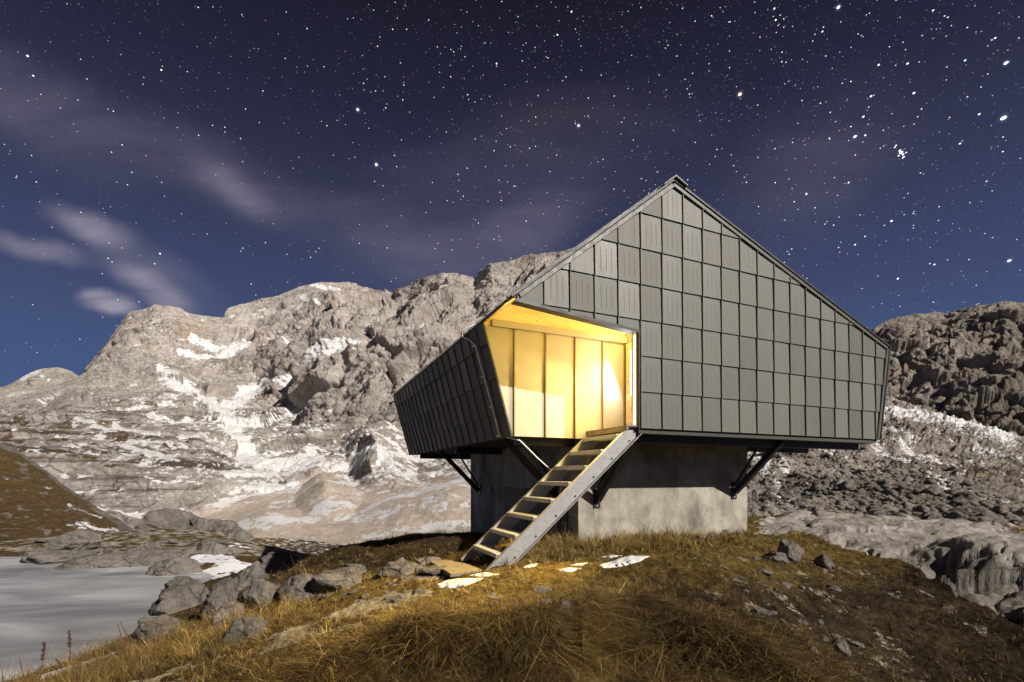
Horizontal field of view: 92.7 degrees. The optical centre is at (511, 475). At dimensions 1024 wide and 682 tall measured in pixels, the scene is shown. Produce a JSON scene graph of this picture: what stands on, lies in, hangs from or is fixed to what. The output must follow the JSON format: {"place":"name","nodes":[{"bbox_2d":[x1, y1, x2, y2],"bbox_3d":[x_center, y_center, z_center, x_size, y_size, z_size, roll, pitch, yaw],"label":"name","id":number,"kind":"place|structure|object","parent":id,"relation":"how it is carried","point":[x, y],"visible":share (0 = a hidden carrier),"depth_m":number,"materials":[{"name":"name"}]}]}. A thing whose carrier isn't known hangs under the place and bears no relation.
{"place":"outdoors","nodes":[
{"label":"outdoors","id":0,"kind":"place"},
{"bbox_2d":[0,367,77,387],"bbox_3d":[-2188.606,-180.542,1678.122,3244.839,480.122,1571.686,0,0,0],"label":"mountain","id":1,"kind":"structure","parent":0,"point":[43,376],"depth_m":1762.39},
{"bbox_2d":[0,443,133,556],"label":"hill","id":2,"kind":"structure","parent":0,"point":[37,500],"depth_m":38.22,"materials":[{"name":"plant"}]},
{"bbox_2d":[0,556,214,681],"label":"lake","id":3,"kind":"structure","parent":0,"point":[49,605],"depth_m":10.89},
{"bbox_2d":[54,550,170,570],"bbox_3d":[-12.996,3.089,16.038,3.637,1.300,1.731,0,0,-18],"label":"boulder","id":4,"kind":"object","parent":3,"relation":"on","point":[139,558],"visible":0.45,"depth_m":15.54,"materials":[{"name":"stone"}]},
{"bbox_2d":[145,548,180,556],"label":"boulder","id":5,"kind":"object","parent":3,"relation":"on","point":[158,551],"visible":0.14,"depth_m":16.93,"materials":[{"name":"stone"}]},
{"bbox_2d":[146,556,202,575],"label":"boulder","id":6,"kind":"object","parent":3,"relation":"on","point":[172,566],"visible":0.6,"depth_m":14.34,"materials":[{"name":"stone"}]},
{"bbox_2d":[166,540,182,543],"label":"stone","id":7,"kind":"object","parent":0,"point":[174,541],"visible":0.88,"depth_m":19.30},
{"bbox_2d":[0,248,572,544],"bbox_3d":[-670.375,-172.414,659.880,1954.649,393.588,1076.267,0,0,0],"label":"mountain","id":8,"kind":"structure","parent":0,"point":[274,417],"depth_m":360.11,"materials":[{"name":"stone"}]},
{"bbox_2d":[0,510,1023,681],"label":"ground","id":9,"kind":"structure","parent":0,"point":[981,564],"depth_m":6.92,"materials":[{"name":"plant"}]},
{"bbox_2d":[40,642,45,677],"bbox_3d":[-6.234,2.461,6.494,0.080,0.511,0.062,0,0,0],"label":"dry weed","id":10,"kind":"object","parent":9,"relation":"on","point":[43,651],"visible":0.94,"depth_m":6.49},
{"bbox_2d":[34,537,55,542],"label":"stone","id":11,"kind":"object","parent":9,"relation":"on","point":[45,540],"visible":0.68,"depth_m":20.56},
{"bbox_2d":[19,547,104,563],"bbox_3d":[-15.651,2.918,17.077,2.172,0.921,2.565,0,0,-17],"label":"boulder","id":12,"kind":"object","parent":9,"relation":"on","point":[40,555],"visible":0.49,"depth_m":16.17,"materials":[{"name":"stone"}]},
{"bbox_2d":[67,630,71,663],"bbox_3d":[-6.414,2.497,7.077,0.082,0.534,0.053,0,0,39],"label":"dry weed","id":13,"kind":"object","parent":9,"relation":"on","point":[69,639],"visible":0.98,"depth_m":7.07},
{"bbox_2d":[42,529,104,549],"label":"boulder","id":14,"kind":"object","parent":9,"relation":"on","point":[80,539],"visible":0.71,"depth_m":17.13,"materials":[{"name":"stone"}]},
{"bbox_2d":[104,547,114,552],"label":"stone","id":15,"kind":"object","parent":9,"relation":"on","point":[108,549],"visible":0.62,"depth_m":18.13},
{"bbox_2d":[101,541,120,547],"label":"stone","id":16,"kind":"object","parent":9,"relation":"on","point":[113,544],"visible":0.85,"depth_m":19.10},
{"bbox_2d":[120,621,129,657],"bbox_3d":[-4.682,2.025,5.921,0.172,0.514,0.028,0,0,20],"label":"dry weed","id":17,"kind":"object","parent":9,"relation":"on","point":[127,640],"visible":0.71,"depth_m":5.92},
{"bbox_2d":[124,548,141,551],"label":"stone","id":18,"kind":"object","parent":9,"relation":"on","point":[131,549],"visible":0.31,"depth_m":17.17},
{"bbox_2d":[129,529,152,535],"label":"boulder","id":19,"kind":"object","parent":9,"relation":"on","point":[138,532],"visible":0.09,"depth_m":21.85,"materials":[{"name":"stone"}]},
{"bbox_2d":[144,542,159,547],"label":"stone","id":20,"kind":"object","parent":9,"relation":"on","point":[147,544],"visible":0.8,"depth_m":18.74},
{"bbox_2d":[131,614,181,643],"bbox_3d":[-5.265,2.333,7.253,0.613,0.501,0.633,0,0,-23],"label":"boulder","id":21,"kind":"object","parent":9,"relation":"on","point":[164,620],"visible":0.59,"depth_m":7.05,"materials":[{"name":"stone"}]},
{"bbox_2d":[134,508,198,528],"bbox_3d":[-17.444,2.768,24.800,3.322,2.340,2.329,0,0,-23],"label":"boulder","id":22,"kind":"object","parent":9,"relation":"on","point":[165,518],"visible":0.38,"depth_m":24.07,"materials":[{"name":"stone"}]},
{"bbox_2d":[166,547,181,552],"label":"stone","id":23,"kind":"object","parent":9,"relation":"on","point":[175,549],"visible":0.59,"depth_m":17.15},
{"bbox_2d":[149,576,209,615],"bbox_3d":[-7.096,2.642,10.550,1.060,0.846,1.168,0,0,44],"label":"boulder","id":24,"kind":"object","parent":9,"relation":"on","point":[177,593],"visible":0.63,"depth_m":10.31,"materials":[{"name":"stone"}]},
{"bbox_2d":[180,547,195,554],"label":"stone","id":25,"kind":"object","parent":9,"relation":"on","point":[189,550],"visible":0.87,"depth_m":17.12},
{"bbox_2d":[188,517,238,531],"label":"boulder","id":26,"kind":"object","parent":9,"relation":"on","point":[213,524],"visible":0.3,"depth_m":24.80,"materials":[{"name":"stone"}]},
{"bbox_2d":[199,577,239,620],"bbox_3d":[-4.754,2.059,7.977,0.582,0.776,0.831,0,0,-36],"label":"boulder","id":27,"kind":"object","parent":9,"relation":"on","point":[222,591],"visible":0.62,"depth_m":7.79,"materials":[{"name":"stone"}]},
{"bbox_2d":[194,540,245,554],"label":"boulder","id":28,"kind":"object","parent":9,"relation":"on","point":[210,547],"visible":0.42,"depth_m":17.26,"materials":[{"name":"stone"}]},
{"bbox_2d":[215,540,229,544],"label":"stone","id":29,"kind":"object","parent":9,"relation":"on","point":[223,542],"visible":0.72,"depth_m":18.86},
{"bbox_2d":[211,599,243,629],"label":"boulder","id":30,"kind":"object","parent":9,"relation":"on","point":[229,607],"visible":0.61,"depth_m":6.78,"materials":[{"name":"stone"}]},
{"bbox_2d":[226,526,255,541],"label":"boulder","id":31,"kind":"object","parent":9,"relation":"on","point":[239,533],"visible":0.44,"depth_m":24.48,"materials":[{"name":"stone"}]},
{"bbox_2d":[221,616,269,644],"bbox_3d":[-2.989,1.749,5.482,0.488,0.387,0.299,0,0,-29],"label":"stone","id":32,"kind":"object","parent":9,"relation":"on","point":[244,622],"visible":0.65,"depth_m":5.38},
{"bbox_2d":[234,561,268,590],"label":"boulder","id":33,"kind":"object","parent":9,"relation":"on","point":[244,577],"visible":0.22,"depth_m":10.31,"materials":[{"name":"stone"}]},
{"bbox_2d":[240,577,280,608],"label":"boulder","id":34,"kind":"object","parent":9,"relation":"on","point":[258,587],"visible":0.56,"depth_m":7.55,"materials":[{"name":"stone"}]},
{"bbox_2d":[259,552,298,576],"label":"boulder","id":35,"kind":"object","parent":9,"relation":"on","point":[274,561],"visible":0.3,"depth_m":12.32,"materials":[{"name":"stone"}]},
{"bbox_2d":[278,573,323,605],"bbox_3d":[-3.242,1.800,7.546,0.668,0.599,0.550,0,0,-17],"label":"boulder","id":36,"kind":"object","parent":9,"relation":"on","point":[300,584],"visible":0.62,"depth_m":7.38,"materials":[{"name":"stone"}]},
{"bbox_2d":[310,566,361,591],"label":"boulder","id":37,"kind":"object","parent":9,"relation":"on","point":[330,580],"visible":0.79,"depth_m":7.31,"materials":[{"name":"stone"}]},
{"bbox_2d":[339,593,348,597],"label":"stone","id":38,"kind":"object","parent":9,"relation":"on","point":[343,594],"visible":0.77,"depth_m":6.72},
{"bbox_2d":[340,563,366,573],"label":"boulder","id":39,"kind":"object","parent":9,"relation":"on","point":[361,568],"visible":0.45,"depth_m":8.26,"materials":[{"name":"stone"}]},
{"bbox_2d":[358,593,368,598],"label":"stone","id":40,"kind":"object","parent":9,"relation":"on","point":[362,596],"visible":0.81,"depth_m":6.37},
{"bbox_2d":[377,560,419,576],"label":"stone","id":41,"kind":"object","parent":9,"relation":"on","point":[403,566],"visible":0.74,"depth_m":7.54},
{"bbox_2d":[390,593,408,601],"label":"stone","id":42,"kind":"object","parent":9,"relation":"on","point":[395,598],"visible":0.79,"depth_m":5.96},
{"bbox_2d":[412,587,422,594],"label":"stone","id":43,"kind":"object","parent":9,"relation":"on","point":[417,590],"visible":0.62,"depth_m":6.13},
{"bbox_2d":[414,563,425,572],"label":"stone","id":44,"kind":"object","parent":9,"relation":"on","point":[421,565],"visible":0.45,"depth_m":7.67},
{"bbox_2d":[418,556,440,563],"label":"stone","id":45,"kind":"object","parent":9,"relation":"on","point":[424,560],"visible":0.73,"depth_m":8.32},
{"bbox_2d":[418,565,445,575],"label":"stone","id":46,"kind":"object","parent":9,"relation":"on","point":[435,570],"visible":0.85,"depth_m":7.06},
{"bbox_2d":[429,560,481,576],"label":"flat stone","id":47,"kind":"object","parent":9,"relation":"on","point":[450,568],"visible":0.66,"depth_m":7.05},
{"bbox_2d":[437,578,482,587],"bbox_3d":[-0.707,1.386,6.300,0.670,0.128,0.402,0,0,17],"label":"snow patch","id":48,"kind":"object","parent":9,"relation":"on","point":[457,582],"visible":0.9,"depth_m":6.24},
{"bbox_2d":[469,572,497,576],"bbox_3d":[-0.377,1.323,6.486,0.428,0.077,0.267,0,0,44],"label":"snow patch","id":49,"kind":"object","parent":9,"relation":"on","point":[485,574],"visible":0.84,"depth_m":6.49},
{"bbox_2d":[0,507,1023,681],"bbox_3d":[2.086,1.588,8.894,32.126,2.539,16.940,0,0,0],"label":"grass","id":50,"kind":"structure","parent":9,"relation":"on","point":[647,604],"depth_m":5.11,"materials":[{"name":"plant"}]},
{"bbox_2d":[534,586,551,592],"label":"stone","id":51,"kind":"object","parent":9,"relation":"on","point":[538,588],"visible":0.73,"depth_m":5.58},
{"bbox_2d":[557,600,570,613],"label":"stone","id":52,"kind":"object","parent":9,"relation":"on","point":[565,601],"visible":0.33,"depth_m":5.03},
{"bbox_2d":[558,567,580,571],"bbox_3d":[0.784,1.244,6.473,0.196,0.072,0.425,0,0,42],"label":"snow patch","id":53,"kind":"object","parent":9,"relation":"on","point":[566,569],"visible":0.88,"depth_m":6.39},
{"bbox_2d":[602,555,621,557],"bbox_3d":[1.491,1.205,7.262,0.274,0.059,0.300,0,0,45],"label":"snow patch","id":54,"kind":"object","parent":9,"relation":"on","point":[610,556],"visible":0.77,"depth_m":7.24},
{"bbox_2d":[599,555,648,567],"bbox_3d":[1.642,1.233,7.001,1.140,0.132,0.332,0,0,-38],"label":"snow patch","id":55,"kind":"object","parent":9,"relation":"on","point":[626,560],"visible":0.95,"depth_m":6.92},
{"bbox_2d":[392,174,890,540],"bbox_3d":[2.082,-0.841,12.868,8.815,8.481,9.530,0,0,-24],"label":"mountain hut","id":56,"kind":"object","parent":9,"relation":"on","point":[705,347],"visible":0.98,"depth_m":8.78,"materials":[{"name":"grey metal"}]},
{"bbox_2d":[505,487,526,531],"bbox_3d":[0.081,1.235,11.327,0.028,1.930,1.250,0,0,-24],"label":"store door","id":57,"kind":"structure","parent":56,"relation":"in","point":[513,495],"depth_m":11.29,"materials":[{"name":"metal"}]},
{"bbox_2d":[527,488,567,539],"bbox_3d":[0.684,1.135,9.921,0.050,1.730,1.730,0,0,-24],"label":"store door","id":58,"kind":"structure","parent":56,"relation":"in","point":[539,507],"depth_m":9.69,"materials":[{"name":"metal"}]},
{"bbox_2d":[460,422,641,569],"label":"metal staircase","id":59,"kind":"structure","parent":56,"relation":"attached to","point":[564,501],"depth_m":7.62,"materials":[{"name":"metal"}]},
{"bbox_2d":[625,343,630,424],"bbox_3d":[2.247,-1.610,8.635,0.120,1.620,0.780,0,0,-24],"label":"entrance door","id":60,"kind":"structure","parent":56,"relation":"in","point":[628,346],"depth_m":8.93,"materials":[{"name":"yellow wood"}]},
{"bbox_2d":[752,607,771,617],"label":"stone","id":61,"kind":"object","parent":9,"relation":"on","point":[760,610],"visible":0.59,"depth_m":5.69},
{"bbox_2d":[761,570,773,575],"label":"stone","id":62,"kind":"object","parent":9,"relation":"on","point":[767,573],"visible":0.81,"depth_m":7.17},
{"bbox_2d":[763,552,788,563],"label":"stone","id":63,"kind":"object","parent":9,"relation":"on","point":[776,556],"visible":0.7,"depth_m":8.09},
{"bbox_2d":[777,538,803,561],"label":"stone","id":64,"kind":"object","parent":9,"relation":"on","point":[792,551],"visible":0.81,"depth_m":8.36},
{"bbox_2d":[808,646,818,654],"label":"stone","id":65,"kind":"object","parent":9,"relation":"on","point":[809,647],"visible":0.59,"depth_m":5.35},
{"bbox_2d":[814,554,834,568],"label":"stone","id":66,"kind":"object","parent":9,"relation":"on","point":[824,559],"visible":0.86,"depth_m":8.21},
{"bbox_2d":[826,585,841,591],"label":"stone","id":67,"kind":"object","parent":9,"relation":"on","point":[834,588],"visible":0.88,"depth_m":7.37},
{"bbox_2d":[833,639,851,656],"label":"stone","id":68,"kind":"object","parent":9,"relation":"on","point":[842,645],"visible":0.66,"depth_m":5.83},
{"bbox_2d":[0,0,1023,360],"bbox_3d":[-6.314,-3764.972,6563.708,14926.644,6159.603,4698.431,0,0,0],"label":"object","id":69,"kind":"structure","parent":0,"point":[618,130],"depth_m":6519.09,"materials":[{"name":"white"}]},
{"bbox_2d":[747,396,1023,519],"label":"scree","id":70,"kind":"structure","parent":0,"point":[911,431],"depth_m":82.17,"materials":[{"name":"stone"}]},
{"bbox_2d":[752,447,1023,524],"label":"rubble","id":71,"kind":"object","parent":70,"relation":"on","point":[937,493],"visible":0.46,"depth_m":48.62,"materials":[{"name":"stone"}]},
{"bbox_2d":[761,505,776,512],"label":"boulder","id":72,"kind":"object","parent":71,"relation":"on","point":[765,508],"visible":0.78,"depth_m":38.60,"materials":[{"name":"stone"}]},
{"bbox_2d":[760,493,779,501],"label":"boulder","id":73,"kind":"object","parent":71,"relation":"on","point":[770,497],"visible":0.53,"depth_m":49.09,"materials":[{"name":"stone"}]},
{"bbox_2d":[764,488,778,493],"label":"boulder","id":74,"kind":"object","parent":71,"relation":"on","point":[775,490],"visible":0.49,"depth_m":54.59,"materials":[{"name":"stone"}]},
{"bbox_2d":[782,507,794,510],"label":"boulder","id":75,"kind":"object","parent":71,"relation":"on","point":[789,508],"visible":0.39,"depth_m":40.27,"materials":[{"name":"stone"}]},
{"bbox_2d":[799,504,811,508],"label":"boulder","id":76,"kind":"object","parent":71,"relation":"on","point":[802,506],"visible":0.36,"depth_m":41.12,"materials":[{"name":"stone"}]},
{"bbox_2d":[806,506,826,511],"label":"boulder","id":77,"kind":"object","parent":71,"relation":"on","point":[814,508],"visible":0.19,"depth_m":37.15,"materials":[{"name":"stone"}]},
{"bbox_2d":[834,500,848,504],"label":"boulder","id":78,"kind":"object","parent":71,"relation":"on","point":[842,501],"visible":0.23,"depth_m":42.92,"materials":[{"name":"stone"}]},
{"bbox_2d":[841,479,856,484],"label":"boulder","id":79,"kind":"object","parent":71,"relation":"on","point":[849,481],"visible":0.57,"depth_m":51.02,"materials":[{"name":"stone"}]},
{"bbox_2d":[870,509,882,514],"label":"boulder","id":80,"kind":"object","parent":71,"relation":"on","point":[874,512],"visible":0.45,"depth_m":33.39,"materials":[{"name":"stone"}]},
{"bbox_2d":[868,503,884,507],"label":"boulder","id":81,"kind":"object","parent":71,"relation":"on","point":[881,506],"visible":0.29,"depth_m":35.69,"materials":[{"name":"stone"}]},
{"bbox_2d":[874,511,889,515],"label":"boulder","id":82,"kind":"object","parent":71,"relation":"on","point":[884,513],"visible":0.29,"depth_m":32.95,"materials":[{"name":"stone"}]},
{"bbox_2d":[875,479,891,485],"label":"boulder","id":83,"kind":"object","parent":71,"relation":"on","point":[880,482],"visible":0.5,"depth_m":49.49,"materials":[{"name":"stone"}]},
{"bbox_2d":[883,506,897,511],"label":"boulder","id":84,"kind":"object","parent":71,"relation":"on","point":[890,508],"visible":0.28,"depth_m":35.21,"materials":[{"name":"stone"}]},
{"bbox_2d":[889,512,909,515],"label":"boulder","id":85,"kind":"object","parent":71,"relation":"on","point":[896,514],"visible":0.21,"depth_m":31.30,"materials":[{"name":"stone"}]},
{"bbox_2d":[897,509,911,514],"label":"boulder","id":86,"kind":"object","parent":71,"relation":"on","point":[905,511],"visible":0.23,"depth_m":32.14,"materials":[{"name":"stone"}]},
{"bbox_2d":[899,508,915,512],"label":"boulder","id":87,"kind":"object","parent":71,"relation":"on","point":[910,510],"visible":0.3,"depth_m":35.76,"materials":[{"name":"stone"}]},
{"bbox_2d":[912,505,930,512],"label":"boulder","id":88,"kind":"object","parent":71,"relation":"on","point":[921,508],"visible":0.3,"depth_m":35.23,"materials":[{"name":"stone"}]},
{"bbox_2d":[922,489,933,493],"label":"boulder","id":89,"kind":"object","parent":71,"relation":"on","point":[926,491],"visible":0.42,"depth_m":43.41,"materials":[{"name":"stone"}]},
{"bbox_2d":[920,511,936,517],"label":"boulder","id":90,"kind":"object","parent":71,"relation":"on","point":[926,513],"visible":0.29,"depth_m":32.12,"materials":[{"name":"stone"}]},
{"bbox_2d":[922,514,937,519],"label":"boulder","id":91,"kind":"object","parent":71,"relation":"on","point":[930,516],"visible":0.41,"depth_m":30.08,"materials":[{"name":"stone"}]},
{"bbox_2d":[925,502,945,506],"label":"boulder","id":92,"kind":"object","parent":71,"relation":"on","point":[933,504],"visible":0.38,"depth_m":36.76,"materials":[{"name":"stone"}]},
{"bbox_2d":[935,503,951,508],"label":"boulder","id":93,"kind":"object","parent":71,"relation":"on","point":[947,506],"visible":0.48,"depth_m":35.94,"materials":[{"name":"stone"}]},
{"bbox_2d":[943,489,959,494],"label":"boulder","id":94,"kind":"object","parent":71,"relation":"on","point":[951,491],"visible":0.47,"depth_m":45.53,"materials":[{"name":"stone"}]},
{"bbox_2d":[943,511,968,518],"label":"boulder","id":95,"kind":"object","parent":71,"relation":"on","point":[954,515],"visible":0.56,"depth_m":31.70,"materials":[{"name":"stone"}]},
{"bbox_2d":[949,497,967,502],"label":"boulder","id":96,"kind":"object","parent":71,"relation":"on","point":[962,499],"visible":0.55,"depth_m":38.75,"materials":[{"name":"stone"}]},
{"bbox_2d":[955,507,971,511],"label":"boulder","id":97,"kind":"object","parent":71,"relation":"on","point":[964,508],"visible":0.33,"depth_m":33.94,"materials":[{"name":"stone"}]},
{"bbox_2d":[955,491,975,498],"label":"boulder","id":98,"kind":"object","parent":71,"relation":"on","point":[967,494],"visible":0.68,"depth_m":40.23,"materials":[{"name":"stone"}]},
{"bbox_2d":[966,516,977,521],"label":"boulder","id":99,"kind":"object","parent":71,"relation":"on","point":[971,518],"visible":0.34,"depth_m":31.73,"materials":[{"name":"stone"}]},
{"bbox_2d":[967,500,977,505],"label":"boulder","id":100,"kind":"object","parent":71,"relation":"on","point":[974,502],"visible":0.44,"depth_m":38.41,"materials":[{"name":"stone"}]},
{"bbox_2d":[968,506,995,513],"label":"boulder","id":101,"kind":"object","parent":71,"relation":"on","point":[978,509],"visible":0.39,"depth_m":34.24,"materials":[{"name":"stone"}]},
{"bbox_2d":[976,516,993,520],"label":"boulder","id":102,"kind":"object","parent":71,"relation":"on","point":[983,518],"visible":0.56,"depth_m":31.47,"materials":[{"name":"stone"}]},
{"bbox_2d":[977,512,1003,519],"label":"boulder","id":103,"kind":"object","parent":71,"relation":"on","point":[993,516],"visible":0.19,"depth_m":32.17,"materials":[{"name":"stone"}]},
{"bbox_2d":[988,505,1008,513],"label":"boulder","id":104,"kind":"object","parent":71,"relation":"on","point":[994,509],"visible":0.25,"depth_m":35.35,"materials":[{"name":"stone"}]},
{"bbox_2d":[993,499,1003,504],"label":"boulder","id":105,"kind":"object","parent":71,"relation":"on","point":[998,501],"visible":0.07,"depth_m":40.97,"materials":[{"name":"stone"}]},
{"bbox_2d":[992,518,1007,523],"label":"boulder","id":106,"kind":"object","parent":71,"relation":"on","point":[999,522],"visible":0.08,"depth_m":27.66,"materials":[{"name":"stone"}]},
{"bbox_2d":[997,509,1010,515],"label":"boulder","id":107,"kind":"object","parent":71,"relation":"on","point":[1001,511],"visible":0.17,"depth_m":34.44,"materials":[{"name":"stone"}]},
{"bbox_2d":[1001,503,1020,507],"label":"boulder","id":108,"kind":"object","parent":71,"relation":"on","point":[1012,504],"visible":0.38,"depth_m":37.53,"materials":[{"name":"stone"}]},
{"bbox_2d":[1006,505,1018,509],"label":"boulder","id":109,"kind":"object","parent":71,"relation":"on","point":[1012,507],"visible":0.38,"depth_m":36.98,"materials":[{"name":"stone"}]},
{"bbox_2d":[1008,497,1022,501],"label":"boulder","id":110,"kind":"object","parent":71,"relation":"on","point":[1016,499],"visible":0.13,"depth_m":44.43,"materials":[{"name":"stone"}]},
{"bbox_2d":[1009,519,1023,522],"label":"boulder","id":111,"kind":"object","parent":71,"relation":"on","point":[1014,520],"visible":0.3,"depth_m":31.98,"materials":[{"name":"stone"}]},
{"bbox_2d":[1012,507,1023,516],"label":"boulder","id":112,"kind":"object","parent":71,"relation":"on","point":[1019,512],"visible":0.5,"depth_m":34.81,"materials":[{"name":"stone"}]},
{"bbox_2d":[871,301,1023,435],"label":"mountain","id":113,"kind":"structure","parent":0,"point":[965,363],"depth_m":211.03,"materials":[{"name":"grey stone"}]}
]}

